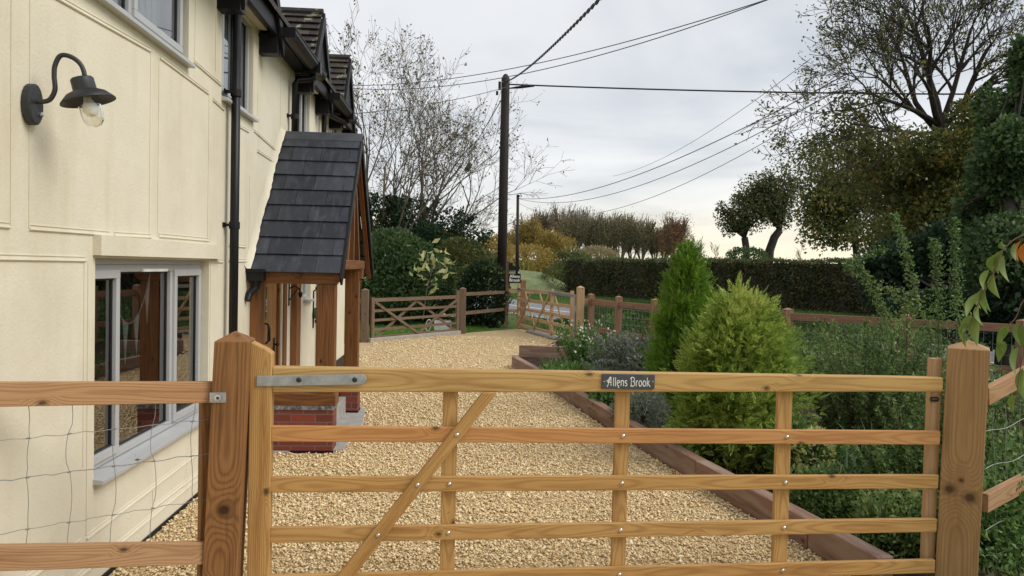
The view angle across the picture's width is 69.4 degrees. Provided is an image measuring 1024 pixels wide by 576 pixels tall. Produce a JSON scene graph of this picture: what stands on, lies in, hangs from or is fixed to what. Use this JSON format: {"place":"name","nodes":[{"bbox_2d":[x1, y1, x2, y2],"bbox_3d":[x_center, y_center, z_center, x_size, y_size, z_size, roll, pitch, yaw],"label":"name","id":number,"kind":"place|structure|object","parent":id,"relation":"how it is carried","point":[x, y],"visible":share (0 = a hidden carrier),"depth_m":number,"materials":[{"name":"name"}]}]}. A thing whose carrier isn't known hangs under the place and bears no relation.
{"place":"outdoors","nodes":[
{"label":"outdoors","id":0,"kind":"place"},
{"bbox_2d":[344,314,488,339],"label":"lawn","id":1,"kind":"structure","parent":0,"point":[404,331],"depth_m":20.82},
{"bbox_2d":[360,226,446,324],"bbox_3d":[-3.610,-0.337,22.211,3.384,3.087,2.701,1,2,-4],"label":"evergreen shrub","id":2,"kind":"object","parent":1,"relation":"on","point":[398,244],"visible":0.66,"depth_m":21.64,"materials":[{"name":"green plant"}]},
{"bbox_2d":[326,0,486,315],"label":"deciduous tree","id":3,"kind":"object","parent":1,"relation":"on","point":[392,204],"visible":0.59,"depth_m":25.29,"materials":[{"name":"grey plant"}]},
{"bbox_2d":[387,252,460,322],"bbox_3d":[-2.670,-0.051,23.395,2.445,2.500,1.919,1,2,-4],"label":"evergreen shrub","id":4,"kind":"object","parent":1,"relation":"on","point":[450,280],"visible":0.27,"depth_m":22.96,"materials":[{"name":"green plant"}]},
{"bbox_2d":[403,219,454,279],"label":"evergreen shrub","id":5,"kind":"object","parent":1,"relation":"on","point":[431,231],"visible":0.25,"depth_m":25.46,"materials":[{"name":"green plant"}]},
{"bbox_2d":[409,238,455,319],"bbox_3d":[-2.199,-0.244,20.453,1.320,2.280,0.753,1,2,-4],"label":"magnolia sapling","id":6,"kind":"object","parent":1,"relation":"on","point":[434,260],"visible":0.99,"depth_m":20.47,"materials":[{"name":"green plant"}]},
{"bbox_2d":[455,258,513,327],"bbox_3d":[-0.831,0.166,22.311,1.874,2.140,1.493,1,2,-4],"label":"ivy mound","id":7,"kind":"object","parent":1,"relation":"on","point":[486,275],"visible":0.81,"depth_m":21.96,"materials":[{"name":"green plant"}]},
{"bbox_2d":[365,270,567,294],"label":"bank","id":8,"kind":"structure","parent":0,"point":[534,280],"depth_m":51.98,"materials":[{"name":"plant"}]},
{"bbox_2d":[280,0,1023,263],"label":"sky","id":9,"kind":"structure","parent":0,"point":[604,134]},
{"bbox_2d":[359,260,1014,546],"bbox_3d":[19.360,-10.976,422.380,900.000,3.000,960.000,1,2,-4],"label":"ground","id":10,"kind":"structure","parent":0,"point":[512,319],"depth_m":23.51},
{"bbox_2d":[0,0,361,575],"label":"house","id":11,"kind":"structure","parent":10,"relation":"on","point":[160,173],"depth_m":4.58,"materials":[{"name":"beige paint"}]},
{"bbox_2d":[21,53,115,127],"bbox_3d":[-2.009,-0.901,3.399,0.349,0.338,0.233,1,2,-4],"label":"wall lamp","id":12,"kind":"object","parent":11,"relation":"attached to","point":[87,96],"visible":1,"depth_m":3.35,"materials":[{"name":"metal"}]},
{"bbox_2d":[120,273,150,360],"bbox_3d":[-2.455,0.175,4.771,0.008,0.612,0.666,1,2,-4],"label":"bunting","id":13,"kind":"object","parent":11,"relation":"hanging from","point":[135,321],"visible":0.63,"depth_m":4.85,"materials":[{"name":"white fabric"}]},
{"bbox_2d":[95,0,195,67],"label":"window","id":14,"kind":"structure","parent":11,"relation":"in","point":[144,16],"depth_m":4.88,"materials":[{"name":"grey plastic"}]},
{"bbox_2d":[93,258,201,484],"bbox_3d":[-2.363,0.427,4.916,0.185,1.233,1.860,1,2,-4],"label":"window","id":15,"kind":"structure","parent":11,"relation":"in","point":[109,270],"depth_m":4.90,"materials":[{"name":"grey plastic"}]},
{"bbox_2d":[221,14,258,122],"bbox_3d":[-2.461,-2.024,6.467,0.255,1.065,0.930,1,2,-4],"label":"window","id":16,"kind":"structure","parent":11,"relation":"in","point":[226,19],"depth_m":6.62,"materials":[{"name":"grey plastic"}]},
{"bbox_2d":[264,283,279,365],"bbox_3d":[-2.572,0.457,7.760,0.125,1.620,0.900,1,2,-4],"label":"door","id":17,"kind":"structure","parent":11,"relation":"in","point":[270,294],"depth_m":7.95,"materials":[{"name":"brown wood"}]},
{"bbox_2d":[297,94,306,131],"bbox_3d":[-2.640,-2.092,9.145,0.088,0.845,0.740,1,2,-4],"label":"window","id":18,"kind":"structure","parent":11,"relation":"in","point":[302,99],"depth_m":9.45,"materials":[{"name":"grey plastic"}]},
{"bbox_2d":[244,125,373,453],"bbox_3d":[-2.093,-0.103,8.167,0.943,3.317,2.762,1,2,-4],"label":"porch","id":19,"kind":"object","parent":11,"relation":"attached to","point":[319,203],"visible":0.9,"depth_m":7.37,"materials":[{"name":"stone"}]},
{"bbox_2d":[360,288,368,342],"bbox_3d":[-3.390,0.678,17.026,0.175,1.346,0.175,1,2,-4],"label":"gate post","id":20,"kind":"object","parent":10,"relation":"on","point":[364,327],"visible":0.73,"depth_m":16.94,"materials":[{"name":"wood"}]},
{"bbox_2d":[370,290,459,337],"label":"field gate","id":21,"kind":"structure","parent":20,"relation":"attached to","point":[373,302],"depth_m":18.22,"materials":[{"name":"wood"}]},
{"bbox_2d":[432,235,488,312],"bbox_3d":[-1.879,-0.371,24.964,2.192,2.882,1.774,2,2,14],"label":"mixed shrub","id":22,"kind":"object","parent":10,"relation":"on","point":[453,247],"visible":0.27,"depth_m":24.64,"materials":[{"name":"green plant"}]},
{"bbox_2d":[459,287,465,333],"bbox_3d":[-1.322,0.650,19.734,0.185,1.346,0.185,1,2,-4],"label":"gate post","id":23,"kind":"object","parent":10,"relation":"on","point":[462,312],"visible":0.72,"depth_m":19.64,"materials":[{"name":"wood"}]},
{"bbox_2d":[357,17,570,291],"bbox_3d":[-2.125,-4.278,28.070,8.466,10.497,6.817,1,2,-4],"label":"deciduous tree","id":24,"kind":"object","parent":10,"relation":"on","point":[461,217],"visible":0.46,"depth_m":27.31,"materials":[{"name":"grey plant"}]},
{"bbox_2d":[109,329,848,575],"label":"gravel drive","id":25,"kind":"structure","parent":10,"relation":"on","point":[513,333],"depth_m":5.76,"materials":[{"name":"gravel"}]},
{"bbox_2d":[0,381,211,575],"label":"rail fence","id":26,"kind":"object","parent":25,"relation":"on","point":[36,556],"visible":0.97,"depth_m":3.27,"materials":[{"name":"brown wood"}]},
{"bbox_2d":[202,331,254,575],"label":"gate post","id":27,"kind":"object","parent":25,"relation":"on","point":[225,513],"visible":0.92,"depth_m":3.50,"materials":[{"name":"brown wood"}]},
{"bbox_2d":[247,341,942,575],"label":"field gate","id":28,"kind":"structure","parent":27,"relation":"attached to","point":[268,378],"depth_m":3.86,"materials":[{"name":"brown wood"}]},
{"bbox_2d":[368,330,460,342],"bbox_3d":[-2.330,1.201,18.282,0.090,0.120,3.237,2,2,36],"label":"kerb edging","id":29,"kind":"object","parent":25,"relation":"on","point":[402,337],"visible":0.74,"depth_m":18.12,"materials":[{"name":"concrete"}]},
{"bbox_2d":[112,335,851,575],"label":"gravel stones","id":30,"kind":"object","parent":25,"relation":"on","point":[508,496],"visible":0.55,"depth_m":5.68,"materials":[{"name":"gravel"}]},
{"bbox_2d":[526,330,563,338],"bbox_3d":[0.832,1.230,19.633,0.300,0.050,2.158,1,2,-19],"label":"stone threshold","id":31,"kind":"object","parent":25,"relation":"on","point":[543,334],"visible":0.79,"depth_m":19.41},
{"bbox_2d":[516,284,573,340],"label":"field gate","id":32,"kind":"structure","parent":31,"relation":"on","point":[552,293],"depth_m":19.45,"materials":[{"name":"wood"}]},
{"bbox_2d":[476,233,514,262],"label":"distant shrub","id":33,"kind":"object","parent":10,"relation":"on","point":[494,245],"visible":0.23,"depth_m":54.51,"materials":[{"name":"yellow plant"}]},
{"bbox_2d":[496,74,534,318],"bbox_3d":[0.086,-2.977,24.760,1.358,8.380,0.441,2,2,22],"label":"utility pole","id":34,"kind":"object","parent":10,"relation":"on","point":[503,191],"visible":0.91,"depth_m":24.82,"materials":[{"name":"wood"}]},
{"bbox_2d":[508,0,599,81],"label":"cable","id":35,"kind":"object","parent":34,"relation":"attached to","point":[570,28],"visible":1,"depth_m":10.55,"materials":[{"name":"rubber"}]},
{"bbox_2d":[354,0,765,85],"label":"cable","id":36,"kind":"object","parent":34,"relation":"attached to","point":[587,51],"visible":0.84,"depth_m":19.96,"materials":[{"name":"rubber"}]},
{"bbox_2d":[354,0,766,89],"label":"cable","id":37,"kind":"object","parent":34,"relation":"attached to","point":[583,59],"visible":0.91,"depth_m":20.19,"materials":[{"name":"rubber"}]},
{"bbox_2d":[509,84,970,94],"bbox_3d":[9.014,-6.208,23.042,18.775,0.808,0.049,2,2,11],"label":"cable","id":38,"kind":"object","parent":34,"relation":"attached to","point":[707,90],"visible":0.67,"depth_m":23.70,"materials":[{"name":"rubber"}]},
{"bbox_2d":[507,209,544,259],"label":"field tree","id":39,"kind":"object","parent":10,"relation":"on","point":[529,230],"visible":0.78,"depth_m":111.43,"materials":[{"name":"yellow plant"}]},
{"bbox_2d":[496,243,558,276],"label":"field shrub","id":40,"kind":"object","parent":10,"relation":"on","point":[528,251],"visible":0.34,"depth_m":73.61,"materials":[{"name":"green plant"}]},
{"bbox_2d":[527,204,558,257],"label":"tree","id":41,"kind":"object","parent":10,"relation":"on","point":[546,223],"visible":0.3,"depth_m":121.34,"materials":[{"name":"brown plant"}]},
{"bbox_2d":[531,224,577,257],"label":"field tree","id":42,"kind":"object","parent":10,"relation":"on","point":[553,240],"visible":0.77,"depth_m":109.80,"materials":[{"name":"yellow plant"}]},
{"bbox_2d":[541,261,568,290],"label":"shrub","id":43,"kind":"object","parent":10,"relation":"on","point":[556,266],"visible":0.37,"depth_m":52.68,"materials":[{"name":"green plant"}]},
{"bbox_2d":[537,248,590,282],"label":"field shrub","id":44,"kind":"object","parent":10,"relation":"on","point":[564,254],"visible":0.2,"depth_m":75.70,"materials":[{"name":"green plant"}]},
{"bbox_2d":[547,197,582,260],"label":"tree","id":45,"kind":"object","parent":10,"relation":"on","point":[555,209],"visible":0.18,"depth_m":124.74,"materials":[{"name":"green plant"}]},
{"bbox_2d":[549,210,594,252],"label":"tree","id":46,"kind":"object","parent":10,"relation":"on","point":[580,232],"visible":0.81,"depth_m":118.36,"materials":[{"name":"green plant"}]},
{"bbox_2d":[579,244,620,261],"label":"field shrub","id":47,"kind":"object","parent":10,"relation":"on","point":[603,251],"visible":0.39,"depth_m":106.32,"materials":[{"name":"grey plant"}]},
{"bbox_2d":[583,207,619,255],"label":"tree","id":48,"kind":"object","parent":10,"relation":"on","point":[598,232],"visible":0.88,"depth_m":118.25,"materials":[{"name":"green plant"}]},
{"bbox_2d":[597,311,645,342],"bbox_3d":[2.612,0.963,17.820,1.349,0.889,0.990,1,2,-4],"label":"weed patch","id":49,"kind":"object","parent":10,"relation":"on","point":[611,325],"visible":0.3,"depth_m":17.80,"materials":[{"name":"green plant"}]},
{"bbox_2d":[606,212,640,261],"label":"tree","id":50,"kind":"object","parent":10,"relation":"on","point":[619,237],"visible":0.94,"depth_m":119.05,"materials":[{"name":"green plant"}]},
{"bbox_2d":[597,297,650,335],"bbox_3d":[3.229,0.806,19.657,2.183,1.159,1.830,1,2,-4],"label":"weed patch","id":51,"kind":"object","parent":10,"relation":"on","point":[635,311],"visible":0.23,"depth_m":19.77,"materials":[{"name":"green plant"}]},
{"bbox_2d":[622,214,662,258],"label":"tree","id":52,"kind":"object","parent":10,"relation":"on","point":[643,238],"visible":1,"depth_m":119.14,"materials":[{"name":"green plant"}]},
{"bbox_2d":[654,210,694,256],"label":"tree","id":53,"kind":"object","parent":10,"relation":"on","point":[673,230],"visible":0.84,"depth_m":117.45,"materials":[{"name":"brown plant"}]},
{"bbox_2d":[712,172,775,258],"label":"pollard tree","id":54,"kind":"object","parent":10,"relation":"on","point":[741,226],"visible":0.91,"depth_m":48.81,"materials":[{"name":"green plant"}]},
{"bbox_2d":[725,245,770,261],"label":"evergreen shrub","id":55,"kind":"object","parent":10,"relation":"on","point":[743,251],"visible":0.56,"depth_m":46.74,"materials":[{"name":"green plant"}]},
{"bbox_2d":[509,292,1013,372],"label":"verge grass","id":56,"kind":"structure","parent":10,"relation":"on","point":[560,298],"depth_m":33.46,"materials":[{"name":"plant"}]},
{"bbox_2d":[511,339,1023,575],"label":"flower bed","id":57,"kind":"object","parent":10,"relation":"on","point":[536,361],"visible":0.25,"depth_m":6.78,"materials":[{"name":"soil"}]},
{"bbox_2d":[512,356,569,402],"bbox_3d":[0.439,1.388,11.642,0.115,0.200,3.580,1,2,-13],"label":"timber sleeper","id":58,"kind":"object","parent":57,"relation":"on","point":[518,362],"visible":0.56,"depth_m":12.36,"materials":[{"name":"wood"}]},
{"bbox_2d":[519,345,570,358],"bbox_3d":[0.675,1.284,14.839,1.061,0.240,0.115,1,2,7],"label":"timber sleeper","id":59,"kind":"object","parent":57,"relation":"on","point":[534,351],"visible":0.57,"depth_m":14.79,"materials":[{"name":"wood"}]},
{"bbox_2d":[537,360,595,393],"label":"groundcover plant","id":60,"kind":"object","parent":57,"relation":"on","point":[561,365],"visible":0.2,"depth_m":11.04,"materials":[{"name":"green plant"}]},
{"bbox_2d":[575,286,584,340],"bbox_3d":[1.600,0.699,17.447,0.177,1.507,0.177,1,2,-4],"label":"gate post","id":61,"kind":"object","parent":57,"relation":"on","point":[580,293],"visible":0.73,"depth_m":17.36,"materials":[{"name":"wood"}]},
{"bbox_2d":[551,319,615,366],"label":"daisy bush","id":62,"kind":"object","parent":57,"relation":"on","point":[585,344],"visible":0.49,"depth_m":11.74,"materials":[{"name":"green plant"}]},
{"bbox_2d":[570,392,646,447],"bbox_3d":[1.083,1.485,8.681,0.115,0.200,2.464,1,2,-12],"label":"timber sleeper","id":63,"kind":"object","parent":57,"relation":"on","point":[582,402],"visible":0.43,"depth_m":8.82,"materials":[{"name":"wood"}]},
{"bbox_2d":[587,392,631,416],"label":"herb clump","id":64,"kind":"object","parent":57,"relation":"on","point":[608,397],"visible":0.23,"depth_m":9.03,"materials":[{"name":"green plant"}]},
{"bbox_2d":[580,355,646,404],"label":"lavender","id":65,"kind":"object","parent":57,"relation":"on","point":[612,366],"visible":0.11,"depth_m":9.74,"materials":[{"name":"grey plant"}]},
{"bbox_2d":[586,328,658,371],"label":"lavender","id":66,"kind":"object","parent":57,"relation":"on","point":[623,348],"visible":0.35,"depth_m":10.47,"materials":[{"name":"grey plant"}]},
{"bbox_2d":[606,392,672,427],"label":"lavender","id":67,"kind":"object","parent":57,"relation":"on","point":[653,412],"visible":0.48,"depth_m":8.02,"materials":[{"name":"grey plant"}]},
{"bbox_2d":[639,443,705,474],"bbox_3d":[1.473,1.543,6.882,0.115,0.200,1.207,1,2,-13],"label":"timber sleeper","id":68,"kind":"object","parent":57,"relation":"on","point":[680,459],"visible":0.51,"depth_m":6.69,"materials":[{"name":"wood"}]},
{"bbox_2d":[637,233,719,411],"bbox_3d":[2.183,0.511,9.235,1.199,2.395,1.309,1,2,-4],"label":"green conifer","id":69,"kind":"object","parent":57,"relation":"on","point":[684,282],"visible":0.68,"depth_m":9.05,"materials":[{"name":"green plant"}]},
{"bbox_2d":[657,271,830,473],"bbox_3d":[2.159,0.800,7.061,1.614,1.936,1.485,1,2,-4],"label":"golden conifer","id":70,"kind":"object","parent":57,"relation":"on","point":[729,330],"visible":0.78,"depth_m":6.74,"materials":[{"name":"green plant"}]},
{"bbox_2d":[696,460,820,548],"bbox_3d":[1.796,1.587,5.564,0.115,0.200,1.495,1,2,-14],"label":"timber sleeper","id":71,"kind":"object","parent":57,"relation":"on","point":[756,504],"visible":0.46,"depth_m":5.44,"materials":[{"name":"wood"}]},
{"bbox_2d":[539,355,1023,575],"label":"bed weeds","id":72,"kind":"object","parent":57,"relation":"on","point":[543,359],"visible":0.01,"depth_m":6.62,"materials":[{"name":"green plant"}]},
{"bbox_2d":[584,293,1023,394],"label":"rail fence","id":73,"kind":"object","parent":57,"relation":"on","point":[618,304],"visible":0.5,"depth_m":12.92,"materials":[{"name":"wood"}]},
{"bbox_2d":[747,408,862,473],"bbox_3d":[2.593,1.376,6.611,0.942,0.658,0.690,1,2,-4],"label":"groundcover plant","id":74,"kind":"object","parent":57,"relation":"on","point":[804,422],"visible":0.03,"depth_m":6.56,"materials":[{"name":"green plant"}]},
{"bbox_2d":[762,425,852,473],"bbox_3d":[2.499,1.461,6.287,0.726,0.602,0.734,0,2,-43],"label":"laurel shrub","id":75,"kind":"object","parent":57,"relation":"on","point":[839,449],"visible":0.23,"depth_m":6.13,"materials":[{"name":"green plant"}]},
{"bbox_2d":[791,425,839,473],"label":"variegated shrub","id":76,"kind":"object","parent":57,"relation":"on","point":[830,447],"visible":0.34,"depth_m":6.03,"materials":[{"name":"green plant"}]},
{"bbox_2d":[789,462,877,518],"bbox_3d":[2.358,1.519,5.482,0.718,0.421,0.647,1,2,-4],"label":"groundcover plant","id":77,"kind":"object","parent":57,"relation":"on","point":[829,503],"visible":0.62,"depth_m":5.37,"materials":[{"name":"green plant"}]},
{"bbox_2d":[808,533,892,575],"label":"timber sleeper","id":78,"kind":"object","parent":57,"relation":"on","point":[835,547],"visible":0.65,"depth_m":4.50,"materials":[{"name":"wood"}]},
{"bbox_2d":[794,313,946,411],"bbox_3d":[4.068,0.971,8.497,1.608,1.456,1.608,2,2,9],"label":"cotoneaster","id":79,"kind":"object","parent":57,"relation":"on","point":[877,334],"visible":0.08,"depth_m":8.50,"materials":[{"name":"green plant"}]},
{"bbox_2d":[792,314,951,455],"bbox_3d":[3.467,1.009,7.305,1.303,1.431,1.468,0,2,-30],"label":"cotoneaster","id":80,"kind":"object","parent":57,"relation":"on","point":[855,407],"visible":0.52,"depth_m":7.18,"materials":[{"name":"green plant"}]},
{"bbox_2d":[888,211,945,410],"bbox_3d":[3.789,0.406,6.945,0.624,2.245,0.325,2,2,8],"label":"shrub wand","id":81,"kind":"object","parent":80,"relation":"attached to","point":[896,218],"visible":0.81,"depth_m":6.88,"materials":[{"name":"green plant"}]},
{"bbox_2d":[924,237,953,399],"bbox_3d":[4.005,0.528,6.911,0.325,1.999,0.336,1,2,-4],"label":"shrub wand","id":82,"kind":"object","parent":80,"relation":"attached to","point":[934,246],"visible":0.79,"depth_m":6.90,"materials":[{"name":"green plant"}]},
{"bbox_2d":[842,245,922,429],"bbox_3d":[3.428,0.554,6.878,0.822,1.915,0.361,1,2,-4],"label":"shrub wand","id":83,"kind":"object","parent":57,"relation":"on","point":[848,265],"visible":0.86,"depth_m":6.86,"materials":[{"name":"green plant"}]},
{"bbox_2d":[855,261,912,429],"bbox_3d":[3.446,0.656,6.878,0.572,1.801,0.347,1,2,-4],"label":"shrub wand","id":84,"kind":"object","parent":57,"relation":"on","point":[876,295],"visible":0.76,"depth_m":6.87,"materials":[{"name":"green plant"}]},
{"bbox_2d":[847,473,937,558],"bbox_3d":[2.561,1.489,4.926,0.864,0.510,0.587,0,2,-45],"label":"groundcover plant","id":85,"kind":"object","parent":57,"relation":"on","point":[906,540],"visible":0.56,"depth_m":4.81,"materials":[{"name":"green plant"}]},
{"bbox_2d":[843,429,941,509],"bbox_3d":[2.830,1.402,5.454,0.776,0.695,0.828,1,2,-4],"label":"cotoneaster","id":86,"kind":"object","parent":57,"relation":"on","point":[902,461],"visible":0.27,"depth_m":5.45,"materials":[{"name":"green plant"}]},
{"bbox_2d":[869,406,1019,465],"bbox_3d":[4.180,1.413,7.004,1.741,0.652,1.264,0,2,-29],"label":"weed patch","id":87,"kind":"object","parent":57,"relation":"on","point":[908,425],"visible":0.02,"depth_m":6.89,"materials":[{"name":"green plant"}]},
{"bbox_2d":[873,371,1023,479],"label":"cotoneaster","id":88,"kind":"object","parent":57,"relation":"on","point":[918,416],"visible":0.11,"depth_m":5.86,"materials":[{"name":"green plant"}]},
{"bbox_2d":[941,217,971,346],"bbox_3d":[4.190,0.425,6.938,0.343,2.189,0.293,0,2,-36],"label":"shrub wand","id":89,"kind":"object","parent":57,"relation":"on","point":[954,222],"visible":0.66,"depth_m":6.91,"materials":[{"name":"green plant"}]},
{"bbox_2d":[901,349,1016,412],"bbox_3d":[5.908,1.238,10.065,1.901,0.920,1.423,1,2,-4],"label":"weed patch","id":90,"kind":"object","parent":57,"relation":"on","point":[990,375],"visible":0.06,"depth_m":9.90,"materials":[{"name":"green plant"}]},
{"bbox_2d":[935,340,989,575],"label":"gate post","id":91,"kind":"object","parent":57,"relation":"on","point":[962,455],"visible":1,"depth_m":4.16,"materials":[{"name":"brown wood"}]},
{"bbox_2d":[914,457,1023,545],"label":"cotoneaster","id":92,"kind":"object","parent":57,"relation":"on","point":[1010,502],"visible":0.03,"depth_m":4.85,"materials":[{"name":"green plant"}]},
{"bbox_2d":[915,441,1023,575],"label":"groundcover plant","id":93,"kind":"object","parent":57,"relation":"on","point":[1014,552],"visible":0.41,"depth_m":4.58,"materials":[{"name":"green plant"}]},
{"bbox_2d":[938,425,1023,540],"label":"groundcover plant","id":94,"kind":"object","parent":57,"relation":"on","point":[1003,457],"visible":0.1,"depth_m":5.18,"materials":[{"name":"green plant"}]},
{"bbox_2d":[982,365,1023,575],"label":"rail fence","id":95,"kind":"object","parent":57,"relation":"on","point":[996,496],"visible":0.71,"depth_m":4.47,"materials":[{"name":"brown wood"}]},
{"bbox_2d":[745,159,800,262],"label":"pollard tree","id":96,"kind":"object","parent":10,"relation":"on","point":[782,203],"visible":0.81,"depth_m":48.90,"materials":[{"name":"green plant"}]},
{"bbox_2d":[563,254,1020,316],"bbox_3d":[14.349,-0.163,35.538,3.208,2.926,37.959,0,2,-31],"label":"clipped hedge","id":97,"kind":"object","parent":10,"relation":"on","point":[816,284],"visible":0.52,"depth_m":38.45,"materials":[{"name":"green plant"}]},
{"bbox_2d":[781,135,903,257],"bbox_3d":[18.402,-3.460,39.296,8.645,9.188,5.542,1,2,-4],"label":"maple tree","id":98,"kind":"object","parent":10,"relation":"on","point":[810,217],"visible":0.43,"depth_m":38.83,"materials":[{"name":"green plant"}]},
{"bbox_2d":[813,168,862,232],"bbox_3d":[17.367,-4.663,39.255,2.994,3.548,2.422,1,2,-4],"label":"ivy mass","id":99,"kind":"object","parent":98,"relation":"attached to","point":[851,207],"visible":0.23,"depth_m":38.70,"materials":[{"name":"green plant"}]},
{"bbox_2d":[805,313,946,372],"bbox_3d":[7.154,1.057,14.024,2.758,1.134,2.498,1,2,-4],"label":"weed patch","id":100,"kind":"object","parent":10,"relation":"on","point":[875,328],"visible":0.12,"depth_m":13.92,"materials":[{"name":"green plant"}]},
{"bbox_2d":[734,0,1023,344],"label":"oak tree","id":101,"kind":"object","parent":10,"relation":"on","point":[929,66],"visible":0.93,"depth_m":18.68,"materials":[{"name":"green plant"}]},
{"bbox_2d":[800,88,1005,235],"bbox_3d":[10.284,-1.983,19.351,5.373,6.956,3.712,2,2,30],"label":"oak tree","id":102,"kind":"object","parent":10,"relation":"on","point":[936,162],"visible":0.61,"depth_m":18.61,"materials":[{"name":"green plant"}]},
{"bbox_2d":[847,89,973,253],"bbox_3d":[12.741,-2.179,21.951,5.479,7.315,3.427,1,2,-4],"label":"oak tree","id":103,"kind":"object","parent":10,"relation":"on","point":[886,230],"visible":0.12,"depth_m":21.82,"materials":[{"name":"green plant"}]},
{"bbox_2d":[958,234,1023,411],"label":"cherry branch","id":104,"kind":"object","parent":10,"relation":"on","point":[996,262],"visible":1,"depth_m":3.18,"materials":[{"name":"green plant"}]},
{"bbox_2d":[549,297,873,363],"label":"bank grass","id":105,"kind":"structure","parent":0,"point":[611,299],"depth_m":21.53,"materials":[{"name":"plant"}]},
{"bbox_2d":[436,293,999,379],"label":"road","id":106,"kind":"structure","parent":0,"point":[535,306],"depth_m":31.20,"materials":[{"name":"asphalt"}]},
{"bbox_2d":[856,211,1023,351],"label":"evergreen shrub","id":107,"kind":"object","parent":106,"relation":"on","point":[886,267],"visible":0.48,"depth_m":16.38,"materials":[{"name":"green plant"}]},
{"bbox_2d":[947,29,1023,375],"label":"holly tree","id":108,"kind":"object","parent":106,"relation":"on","point":[988,210],"visible":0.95,"depth_m":13.66,"materials":[{"name":"green plant"}]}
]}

